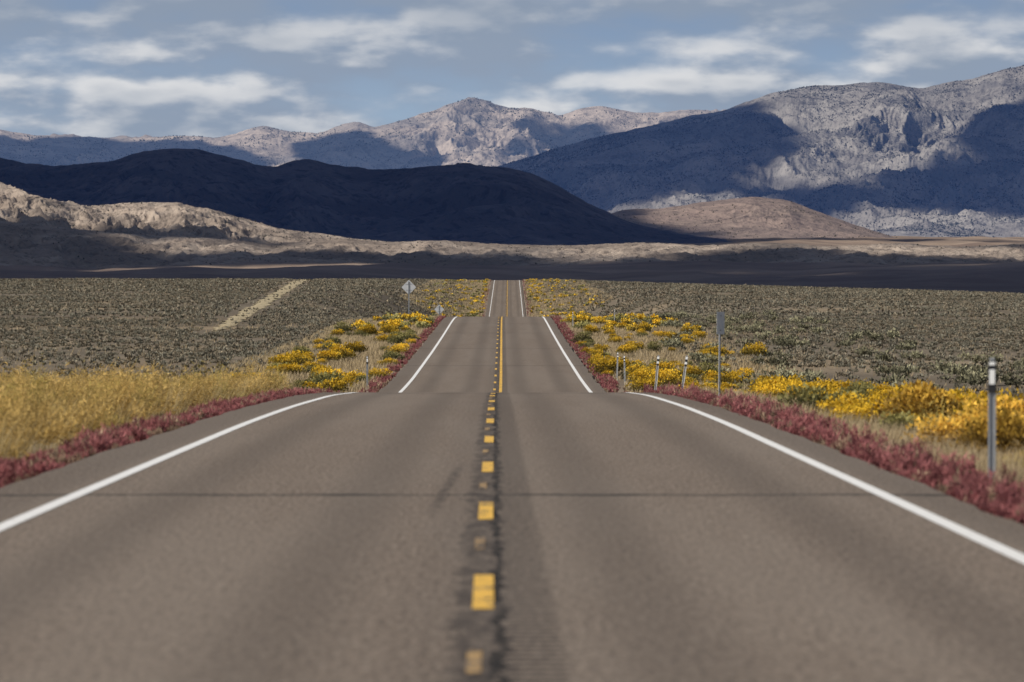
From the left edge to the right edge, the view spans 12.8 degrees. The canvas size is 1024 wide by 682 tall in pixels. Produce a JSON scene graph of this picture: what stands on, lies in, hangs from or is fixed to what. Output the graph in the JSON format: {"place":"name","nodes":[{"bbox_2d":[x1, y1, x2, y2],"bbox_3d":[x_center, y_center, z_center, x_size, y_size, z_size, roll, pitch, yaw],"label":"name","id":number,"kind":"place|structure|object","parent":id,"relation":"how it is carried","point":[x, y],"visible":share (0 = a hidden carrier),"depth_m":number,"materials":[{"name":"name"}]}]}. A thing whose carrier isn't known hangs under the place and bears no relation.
{"place":"outdoors","nodes":[
{"label":"outdoors","id":0,"kind":"place"},
{"bbox_2d":[0,182,385,243],"bbox_3d":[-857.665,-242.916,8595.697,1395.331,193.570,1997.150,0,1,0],"label":"badland hills","id":1,"kind":"structure","parent":0,"point":[166,219],"depth_m":8248.56,"materials":[{"name":"stone"}]},
{"bbox_2d":[211,279,305,330],"bbox_3d":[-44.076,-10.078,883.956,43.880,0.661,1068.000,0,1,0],"label":"dirt track","id":2,"kind":"structure","parent":0,"point":[262,304],"depth_m":555.62,"materials":[{"name":"soil"}]},
{"bbox_2d":[0,97,726,168],"bbox_3d":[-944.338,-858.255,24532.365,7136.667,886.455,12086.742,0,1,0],"label":"mountain range","id":3,"kind":"structure","parent":0,"point":[447,142],"depth_m":23414.53,"materials":[{"name":"stone"}]},
{"bbox_2d":[0,97,714,168],"bbox_3d":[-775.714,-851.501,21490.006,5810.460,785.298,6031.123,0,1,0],"label":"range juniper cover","id":4,"kind":"object","parent":3,"relation":"on","point":[390,133],"visible":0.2,"depth_m":23509.75,"materials":[{"name":"green plant"}]},
{"bbox_2d":[0,148,732,244],"bbox_3d":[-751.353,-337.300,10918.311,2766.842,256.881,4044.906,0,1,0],"label":"dark mountain","id":5,"kind":"structure","parent":0,"point":[468,202],"depth_m":9998.31,"materials":[{"name":"stone"}]},
{"bbox_2d":[0,280,1023,681],"bbox_3d":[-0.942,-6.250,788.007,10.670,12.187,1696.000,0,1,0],"label":"road","id":6,"kind":"structure","parent":0,"point":[634,536],"depth_m":31.53,"materials":[{"name":"asphalt"}]},
{"bbox_2d":[0,280,494,530],"bbox_3d":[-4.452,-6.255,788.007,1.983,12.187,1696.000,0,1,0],"label":"road edge line","id":7,"kind":"object","parent":6,"relation":"on","point":[39,510],"visible":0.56,"depth_m":48.70,"materials":[{"name":"white paint"}]},
{"bbox_2d":[466,404,491,674],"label":"worn centre dashes","id":8,"kind":"object","parent":6,"relation":"on","point":[474,662],"visible":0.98,"depth_m":21.69,"materials":[{"name":"yellow paint"}]},
{"bbox_2d":[472,393,494,608],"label":"road centre dashes","id":9,"kind":"object","parent":6,"relation":"on","point":[483,593],"visible":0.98,"depth_m":27.86,"materials":[{"name":"yellow paint"}]},
{"bbox_2d":[493,280,507,391],"bbox_3d":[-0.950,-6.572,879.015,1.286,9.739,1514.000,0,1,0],"label":"road centre line","id":10,"kind":"object","parent":6,"relation":"on","point":[500,384],"visible":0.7,"depth_m":239.60,"materials":[{"name":"yellow paint"}]},
{"bbox_2d":[519,280,1023,563],"bbox_3d":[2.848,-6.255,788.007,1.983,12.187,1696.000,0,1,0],"label":"road edge line","id":11,"kind":"object","parent":6,"relation":"on","point":[991,544],"visible":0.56,"depth_m":42.48,"materials":[{"name":"white paint"}]},
{"bbox_2d":[0,236,1023,493],"bbox_3d":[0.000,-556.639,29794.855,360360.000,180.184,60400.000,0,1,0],"label":"ground","id":12,"kind":"structure","parent":0,"point":[982,276],"depth_m":5739.19,"materials":[{"name":"soil"}]},
{"bbox_2d":[267,353,297,366],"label":"rabbitbrush","id":13,"kind":"object","parent":12,"relation":"on","point":[286,358],"visible":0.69,"depth_m":220.17,"materials":[{"name":"yellow plant"}]},
{"bbox_2d":[276,362,307,373],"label":"rabbitbrush","id":14,"kind":"object","parent":12,"relation":"on","point":[291,367],"visible":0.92,"depth_m":210.77,"materials":[{"name":"yellow plant"}]},
{"bbox_2d":[283,349,313,364],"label":"rabbitbrush","id":15,"kind":"object","parent":12,"relation":"on","point":[300,358],"visible":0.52,"depth_m":226.58,"materials":[{"name":"yellow plant"}]},
{"bbox_2d":[291,344,309,353],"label":"rabbitbrush","id":16,"kind":"object","parent":12,"relation":"on","point":[301,349],"visible":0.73,"depth_m":248.22,"materials":[{"name":"green plant"}]},
{"bbox_2d":[291,379,315,389],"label":"rabbitbrush","id":17,"kind":"object","parent":12,"relation":"on","point":[299,384],"visible":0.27,"depth_m":175.81,"materials":[{"name":"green plant"}]},
{"bbox_2d":[302,381,326,389],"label":"rabbitbrush","id":18,"kind":"object","parent":12,"relation":"on","point":[312,383],"visible":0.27,"depth_m":175.81,"materials":[{"name":"yellow plant"}]},
{"bbox_2d":[308,364,335,377],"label":"rabbitbrush","id":19,"kind":"object","parent":12,"relation":"on","point":[316,368],"visible":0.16,"depth_m":199.01,"materials":[{"name":"yellow plant"}]},
{"bbox_2d":[309,370,344,385],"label":"rabbitbrush","id":20,"kind":"object","parent":12,"relation":"on","point":[324,376],"visible":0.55,"depth_m":185.42,"materials":[{"name":"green plant"}]},
{"bbox_2d":[316,349,343,360],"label":"rabbitbrush","id":21,"kind":"object","parent":12,"relation":"on","point":[329,355],"visible":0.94,"depth_m":235.34,"materials":[{"name":"yellow plant"}]},
{"bbox_2d":[314,367,347,378],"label":"rabbitbrush","id":22,"kind":"object","parent":12,"relation":"on","point":[339,370],"visible":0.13,"depth_m":196.58,"materials":[{"name":"yellow plant"}]},
{"bbox_2d":[324,334,341,344],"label":"rabbitbrush","id":23,"kind":"object","parent":12,"relation":"on","point":[335,340],"visible":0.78,"depth_m":279.08,"materials":[{"name":"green plant"}]},
{"bbox_2d":[320,376,352,391],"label":"rabbitbrush","id":24,"kind":"object","parent":12,"relation":"on","point":[336,385],"visible":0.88,"depth_m":177.04,"materials":[{"name":"yellow plant"}]},
{"bbox_2d":[325,342,350,358],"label":"rabbitbrush","id":25,"kind":"object","parent":12,"relation":"on","point":[334,347],"visible":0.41,"depth_m":238.33,"materials":[{"name":"yellow plant"}]},
{"bbox_2d":[333,321,352,331],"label":"rabbitbrush","id":26,"kind":"object","parent":12,"relation":"on","point":[344,327],"visible":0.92,"depth_m":318.74,"materials":[{"name":"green plant"}]},
{"bbox_2d":[343,341,367,352],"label":"rabbitbrush","id":27,"kind":"object","parent":12,"relation":"on","point":[357,346],"visible":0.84,"depth_m":254.23,"materials":[{"name":"yellow plant"}]},
{"bbox_2d":[342,370,369,380],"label":"rabbitbrush","id":28,"kind":"object","parent":12,"relation":"on","point":[352,373],"visible":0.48,"depth_m":197.32,"materials":[{"name":"yellow plant"}]},
{"bbox_2d":[359,323,377,334],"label":"rabbitbrush","id":29,"kind":"object","parent":12,"relation":"on","point":[369,327],"visible":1,"depth_m":307.06,"materials":[{"name":"yellow plant"}]},
{"bbox_2d":[368,367,392,377],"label":"rabbitbrush","id":30,"kind":"object","parent":12,"relation":"on","point":[379,372],"visible":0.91,"depth_m":200.94,"materials":[{"name":"yellow plant"}]},
{"bbox_2d":[378,324,399,333],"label":"rabbitbrush","id":31,"kind":"object","parent":12,"relation":"on","point":[388,328],"visible":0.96,"depth_m":310.83,"materials":[{"name":"yellow plant"}]},
{"bbox_2d":[381,357,399,364],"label":"rabbitbrush","id":32,"kind":"object","parent":12,"relation":"on","point":[390,360],"visible":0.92,"depth_m":225.19,"materials":[{"name":"yellow plant"}]},
{"bbox_2d":[380,350,406,359],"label":"rabbitbrush","id":33,"kind":"object","parent":12,"relation":"on","point":[390,354],"visible":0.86,"depth_m":233.25,"materials":[{"name":"green plant"}]},
{"bbox_2d":[387,334,404,343],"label":"rabbitbrush","id":34,"kind":"object","parent":12,"relation":"on","point":[393,338],"visible":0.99,"depth_m":275.70,"materials":[{"name":"green plant"}]},
{"bbox_2d":[384,345,408,353],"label":"rabbitbrush","id":35,"kind":"object","parent":12,"relation":"on","point":[397,349],"visible":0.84,"depth_m":250.00,"materials":[{"name":"yellow plant"}]},
{"bbox_2d":[402,280,415,313],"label":"warning sign","id":36,"kind":"object","parent":12,"relation":"on","point":[408,286],"visible":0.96,"depth_m":400.01,"materials":[{"name":"metal"}]},
{"bbox_2d":[403,331,419,339],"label":"rabbitbrush","id":37,"kind":"object","parent":12,"relation":"on","point":[412,335],"visible":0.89,"depth_m":286.18,"materials":[{"name":"green plant"}]},
{"bbox_2d":[0,277,1023,391],"bbox_3d":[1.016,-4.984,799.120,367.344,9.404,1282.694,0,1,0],"label":"sagebrush cover","id":38,"kind":"object","parent":12,"relation":"on","point":[971,374],"visible":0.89,"depth_m":401.33,"materials":[{"name":"plant"}]},
{"bbox_2d":[0,280,1023,524],"bbox_3d":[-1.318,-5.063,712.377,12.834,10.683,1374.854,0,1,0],"label":"red verge plants","id":39,"kind":"object","parent":12,"relation":"on","point":[994,494],"visible":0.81,"depth_m":57.18,"materials":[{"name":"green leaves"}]},
{"bbox_2d":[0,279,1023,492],"bbox_3d":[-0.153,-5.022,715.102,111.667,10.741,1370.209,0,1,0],"label":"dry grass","id":40,"kind":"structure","parent":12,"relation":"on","point":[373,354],"depth_m":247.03,"materials":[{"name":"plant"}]},
{"bbox_2d":[0,352,1023,469],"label":"tall weeds","id":41,"kind":"object","parent":12,"relation":"on","point":[34,409],"visible":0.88,"depth_m":74.10,"materials":[{"name":"yellow plant"}]},
{"bbox_2d":[3,193,1023,265],"bbox_3d":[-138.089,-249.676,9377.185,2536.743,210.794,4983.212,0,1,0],"label":"hill juniper cover","id":42,"kind":"object","parent":12,"relation":"on","point":[471,244],"visible":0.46,"depth_m":8164.69,"materials":[{"name":"green plant"}]},
{"bbox_2d":[331,278,702,331],"bbox_3d":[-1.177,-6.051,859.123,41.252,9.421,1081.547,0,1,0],"label":"rabbitbrush cover","id":43,"kind":"object","parent":12,"relation":"on","point":[579,320],"visible":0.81,"depth_m":365.40,"materials":[{"name":"plant"}]},
{"bbox_2d":[570,331,591,342],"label":"rabbitbrush","id":44,"kind":"object","parent":12,"relation":"on","point":[585,335],"visible":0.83,"depth_m":278.01,"materials":[{"name":"green plant"}]},
{"bbox_2d":[582,324,600,333],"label":"rabbitbrush","id":45,"kind":"object","parent":12,"relation":"on","point":[590,328],"visible":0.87,"depth_m":313.08,"materials":[{"name":"yellow plant"}]},
{"bbox_2d":[586,349,603,355],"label":"rabbitbrush","id":46,"kind":"object","parent":12,"relation":"on","point":[600,351],"visible":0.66,"depth_m":243.71,"materials":[{"name":"yellow plant"}]},
{"bbox_2d":[592,343,609,351],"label":"rabbitbrush","id":47,"kind":"object","parent":12,"relation":"on","point":[598,347],"visible":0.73,"depth_m":254.76,"materials":[{"name":"yellow plant"}]},
{"bbox_2d":[588,356,622,373],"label":"rabbitbrush","id":48,"kind":"object","parent":12,"relation":"on","point":[610,364],"visible":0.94,"depth_m":203.84,"materials":[{"name":"yellow plant"}]},
{"bbox_2d":[607,357,634,368],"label":"rabbitbrush","id":49,"kind":"object","parent":12,"relation":"on","point":[622,362],"visible":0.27,"depth_m":216.28,"materials":[{"name":"yellow plant"}]},
{"bbox_2d":[615,344,635,353],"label":"rabbitbrush","id":50,"kind":"object","parent":12,"relation":"on","point":[625,349],"visible":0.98,"depth_m":254.98,"materials":[{"name":"yellow plant"}]},
{"bbox_2d":[624,340,645,349],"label":"rabbitbrush","id":51,"kind":"object","parent":12,"relation":"on","point":[638,345],"visible":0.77,"depth_m":264.41,"materials":[{"name":"yellow plant"}]},
{"bbox_2d":[623,362,648,373],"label":"rabbitbrush","id":52,"kind":"object","parent":12,"relation":"on","point":[633,367],"visible":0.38,"depth_m":206.02,"materials":[{"name":"yellow plant"}]},
{"bbox_2d":[625,376,660,391],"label":"rabbitbrush","id":53,"kind":"object","parent":12,"relation":"on","point":[639,383],"visible":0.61,"depth_m":177.67,"materials":[{"name":"yellow plant"}]},
{"bbox_2d":[625,368,660,382],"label":"rabbitbrush","id":54,"kind":"object","parent":12,"relation":"on","point":[641,374],"visible":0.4,"depth_m":190.03,"materials":[{"name":"yellow plant"}]},
{"bbox_2d":[637,321,651,331],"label":"rabbitbrush","id":55,"kind":"object","parent":12,"relation":"on","point":[646,326],"visible":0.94,"depth_m":318.49,"materials":[{"name":"yellow plant"}]},
{"bbox_2d":[645,340,662,351],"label":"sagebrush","id":56,"kind":"object","parent":12,"relation":"on","point":[654,346],"visible":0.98,"depth_m":260.83,"materials":[{"name":"green plant"}]},
{"bbox_2d":[654,355,659,389],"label":"delineator post","id":57,"kind":"object","parent":12,"relation":"on","point":[657,368],"visible":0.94,"depth_m":164.03,"materials":[{"name":"metal"}]},
{"bbox_2d":[648,361,674,369],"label":"rabbitbrush","id":58,"kind":"object","parent":12,"relation":"on","point":[664,365],"visible":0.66,"depth_m":214.56,"materials":[{"name":"yellow plant"}]},
{"bbox_2d":[647,368,687,386],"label":"rabbitbrush","id":59,"kind":"object","parent":12,"relation":"on","point":[667,378],"visible":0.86,"depth_m":187.74,"materials":[{"name":"yellow plant"}]},
{"bbox_2d":[658,331,676,337],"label":"rabbitbrush","id":60,"kind":"object","parent":12,"relation":"on","point":[663,334],"visible":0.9,"depth_m":299.78,"materials":[{"name":"yellow plant"}]},
{"bbox_2d":[681,355,687,388],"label":"delineator post","id":61,"kind":"object","parent":12,"relation":"on","point":[684,371],"visible":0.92,"depth_m":150.03,"materials":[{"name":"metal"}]},
{"bbox_2d":[675,365,705,378],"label":"rabbitbrush","id":62,"kind":"object","parent":12,"relation":"on","point":[693,369],"visible":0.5,"depth_m":201.92,"materials":[{"name":"yellow plant"}]},
{"bbox_2d":[684,379,715,387],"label":"rabbitbrush","id":63,"kind":"object","parent":12,"relation":"on","point":[699,385],"visible":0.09,"depth_m":164.28,"materials":[{"name":"yellow plant"}]},
{"bbox_2d":[692,330,707,338],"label":"rabbitbrush","id":64,"kind":"object","parent":12,"relation":"on","point":[700,334],"visible":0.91,"depth_m":296.64,"materials":[{"name":"yellow plant"}]},
{"bbox_2d":[698,370,717,381],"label":"rabbitbrush","id":65,"kind":"object","parent":12,"relation":"on","point":[712,374],"visible":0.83,"depth_m":196.26,"materials":[{"name":"yellow plant"}]},
{"bbox_2d":[698,361,723,375],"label":"rabbitbrush","id":66,"kind":"object","parent":12,"relation":"on","point":[704,367],"visible":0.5,"depth_m":204.34,"materials":[{"name":"green plant"}]},
{"bbox_2d":[707,345,728,354],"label":"rabbitbrush","id":67,"kind":"object","parent":12,"relation":"on","point":[714,349],"visible":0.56,"depth_m":249.05,"materials":[{"name":"yellow plant"}]},
{"bbox_2d":[717,312,724,395],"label":"road sign","id":68,"kind":"object","parent":12,"relation":"on","point":[720,323],"visible":0.91,"depth_m":126.05,"materials":[{"name":"metal"}]},
{"bbox_2d":[713,369,742,383],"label":"rabbitbrush","id":69,"kind":"object","parent":12,"relation":"on","point":[727,377],"visible":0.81,"depth_m":192.31,"materials":[{"name":"yellow plant"}]},
{"bbox_2d":[728,374,750,383],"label":"rabbitbrush","id":70,"kind":"object","parent":12,"relation":"on","point":[737,379],"visible":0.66,"depth_m":191.97,"materials":[{"name":"yellow plant"}]},
{"bbox_2d":[739,341,768,355],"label":"rabbitbrush","id":71,"kind":"object","parent":12,"relation":"on","point":[755,349],"visible":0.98,"depth_m":244.26,"materials":[{"name":"yellow plant"}]},
{"bbox_2d":[742,382,789,398],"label":"rabbitbrush","id":72,"kind":"object","parent":12,"relation":"on","point":[770,388],"visible":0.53,"depth_m":104.14,"materials":[{"name":"yellow plant"}]},
{"bbox_2d":[745,374,788,391],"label":"rabbitbrush","id":73,"kind":"object","parent":12,"relation":"on","point":[774,380],"visible":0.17,"depth_m":115.41,"materials":[{"name":"yellow plant"}]},
{"bbox_2d":[772,381,797,393],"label":"rabbitbrush","id":74,"kind":"object","parent":12,"relation":"on","point":[785,383],"visible":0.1,"depth_m":113.19,"materials":[{"name":"yellow plant"}]},
{"bbox_2d":[782,373,809,383],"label":"rabbitbrush","id":75,"kind":"object","parent":12,"relation":"on","point":[793,377],"visible":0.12,"depth_m":169.71,"materials":[{"name":"yellow plant"}]},
{"bbox_2d":[777,382,836,411],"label":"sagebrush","id":76,"kind":"object","parent":12,"relation":"on","point":[812,397],"visible":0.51,"depth_m":82.19,"materials":[{"name":"green plant"}]},
{"bbox_2d":[792,380,835,396],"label":"rabbitbrush","id":77,"kind":"object","parent":12,"relation":"on","point":[811,384],"visible":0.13,"depth_m":102.81,"materials":[{"name":"yellow plant"}]},
{"bbox_2d":[815,387,870,409],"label":"rabbitbrush","id":78,"kind":"object","parent":12,"relation":"on","point":[841,393],"visible":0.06,"depth_m":80.33,"materials":[{"name":"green plant"}]},
{"bbox_2d":[816,391,873,416],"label":"rabbitbrush","id":79,"kind":"object","parent":12,"relation":"on","point":[841,401],"visible":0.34,"depth_m":77.29,"materials":[{"name":"yellow plant"}]},
{"bbox_2d":[837,383,873,396],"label":"rabbitbrush","id":80,"kind":"object","parent":12,"relation":"on","point":[854,387],"visible":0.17,"depth_m":101.20,"materials":[{"name":"green plant"}]},
{"bbox_2d":[833,378,878,388],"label":"rabbitbrush","id":81,"kind":"object","parent":12,"relation":"on","point":[848,381],"visible":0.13,"depth_m":109.96,"materials":[{"name":"yellow plant"}]},
{"bbox_2d":[833,404,878,421],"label":"rabbitbrush","id":82,"kind":"object","parent":12,"relation":"on","point":[868,409],"visible":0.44,"depth_m":73.79,"materials":[{"name":"yellow plant"}]},
{"bbox_2d":[829,405,883,424],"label":"rabbitbrush","id":83,"kind":"object","parent":12,"relation":"on","point":[848,411],"visible":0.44,"depth_m":73.48,"materials":[{"name":"yellow plant"}]},
{"bbox_2d":[844,378,875,389],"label":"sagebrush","id":84,"kind":"object","parent":12,"relation":"on","point":[862,382],"visible":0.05,"depth_m":108.87,"materials":[{"name":"green plant"}]},
{"bbox_2d":[853,381,878,392],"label":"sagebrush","id":85,"kind":"object","parent":12,"relation":"on","point":[865,386],"visible":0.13,"depth_m":104.20,"materials":[{"name":"green plant"}]},
{"bbox_2d":[859,393,882,405],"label":"rabbitbrush","id":86,"kind":"object","parent":12,"relation":"on","point":[873,397],"visible":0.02,"depth_m":79.13,"materials":[{"name":"yellow plant"}]},
{"bbox_2d":[855,396,895,417],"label":"rabbitbrush","id":87,"kind":"object","parent":12,"relation":"on","point":[875,406],"visible":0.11,"depth_m":76.85,"materials":[{"name":"yellow plant"}]},
{"bbox_2d":[869,381,898,397],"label":"rabbitbrush","id":88,"kind":"object","parent":12,"relation":"on","point":[881,386],"visible":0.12,"depth_m":113.21,"materials":[{"name":"yellow plant"}]},
{"bbox_2d":[883,382,907,402],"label":"rabbitbrush","id":89,"kind":"object","parent":12,"relation":"on","point":[906,384],"visible":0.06,"depth_m":77.92,"materials":[{"name":"yellow plant"}]},
{"bbox_2d":[876,409,922,432],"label":"rabbitbrush","id":90,"kind":"object","parent":12,"relation":"on","point":[900,418],"visible":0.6,"depth_m":68.13,"materials":[{"name":"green plant"}]},
{"bbox_2d":[867,379,962,421],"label":"rabbitbrush","id":91,"kind":"object","parent":12,"relation":"on","point":[923,394],"visible":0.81,"depth_m":71.67,"materials":[{"name":"yellow plant"}]},
{"bbox_2d":[901,409,1017,446],"bbox_3d":[5.900,1.149,59.925,1.649,0.546,1.404,1,1,28],"label":"rabbitbrush","id":92,"kind":"object","parent":12,"relation":"on","point":[943,427],"visible":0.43,"depth_m":59.93,"materials":[{"name":"yellow plant"}]},
{"bbox_2d":[940,388,984,402],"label":"rabbitbrush","id":93,"kind":"object","parent":12,"relation":"on","point":[952,392],"visible":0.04,"depth_m":78.59,"materials":[{"name":"yellow plant"}]},
{"bbox_2d":[942,405,1023,456],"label":"rabbitbrush","id":94,"kind":"object","parent":12,"relation":"on","point":[1006,431],"visible":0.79,"depth_m":55.95,"materials":[{"name":"yellow plant"}]},
{"bbox_2d":[949,395,1017,417],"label":"rabbitbrush","id":95,"kind":"object","parent":12,"relation":"on","point":[978,401],"visible":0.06,"depth_m":69.98,"materials":[{"name":"yellow plant"}]},
{"bbox_2d":[947,393,1023,421],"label":"rabbitbrush","id":96,"kind":"object","parent":12,"relation":"on","point":[1013,404],"visible":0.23,"depth_m":65.85,"materials":[{"name":"yellow plant"}]},
{"bbox_2d":[950,405,1023,432],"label":"rabbitbrush","id":97,"kind":"object","parent":12,"relation":"on","point":[972,408],"visible":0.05,"depth_m":62.09,"materials":[{"name":"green plant"}]},
{"bbox_2d":[988,358,995,476],"bbox_3d":[4.842,0.973,46.011,0.080,1.613,0.054,0,1,0],"label":"delineator post","id":98,"kind":"object","parent":12,"relation":"on","point":[992,412],"visible":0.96,"depth_m":46.01,"materials":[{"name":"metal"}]},
{"bbox_2d":[961,388,1023,406],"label":"rabbitbrush","id":99,"kind":"object","parent":12,"relation":"on","point":[985,394],"visible":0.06,"depth_m":74.80,"materials":[{"name":"yellow plant"}]},
{"bbox_2d":[0,221,1023,268],"bbox_3d":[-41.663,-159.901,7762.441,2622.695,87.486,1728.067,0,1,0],"label":"foothills","id":100,"kind":"structure","parent":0,"point":[122,250],"depth_m":7267.93,"materials":[{"name":"soil"}]},
{"bbox_2d":[0,0,1023,137],"label":"sky","id":101,"kind":"structure","parent":0,"point":[84,68],"materials":[{"name":"blue"}]},
{"bbox_2d":[612,197,895,238],"bbox_3d":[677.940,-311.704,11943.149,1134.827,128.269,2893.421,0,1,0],"label":"brown mound hill","id":102,"kind":"structure","parent":0,"point":[802,222],"depth_m":11340.24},
{"bbox_2d":[496,66,1023,236],"bbox_3d":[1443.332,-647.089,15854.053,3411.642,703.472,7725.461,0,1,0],"label":"limestone mountain","id":103,"kind":"structure","parent":0,"point":[780,168],"depth_m":13956.73,"materials":[{"name":"stone"}]},
{"bbox_2d":[501,65,1023,236],"bbox_3d":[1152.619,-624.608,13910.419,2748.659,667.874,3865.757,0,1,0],"label":"mountain juniper cover","id":104,"kind":"object","parent":103,"relation":"on","point":[898,203],"visible":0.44,"depth_m":14028.28,"materials":[{"name":"green plant"}]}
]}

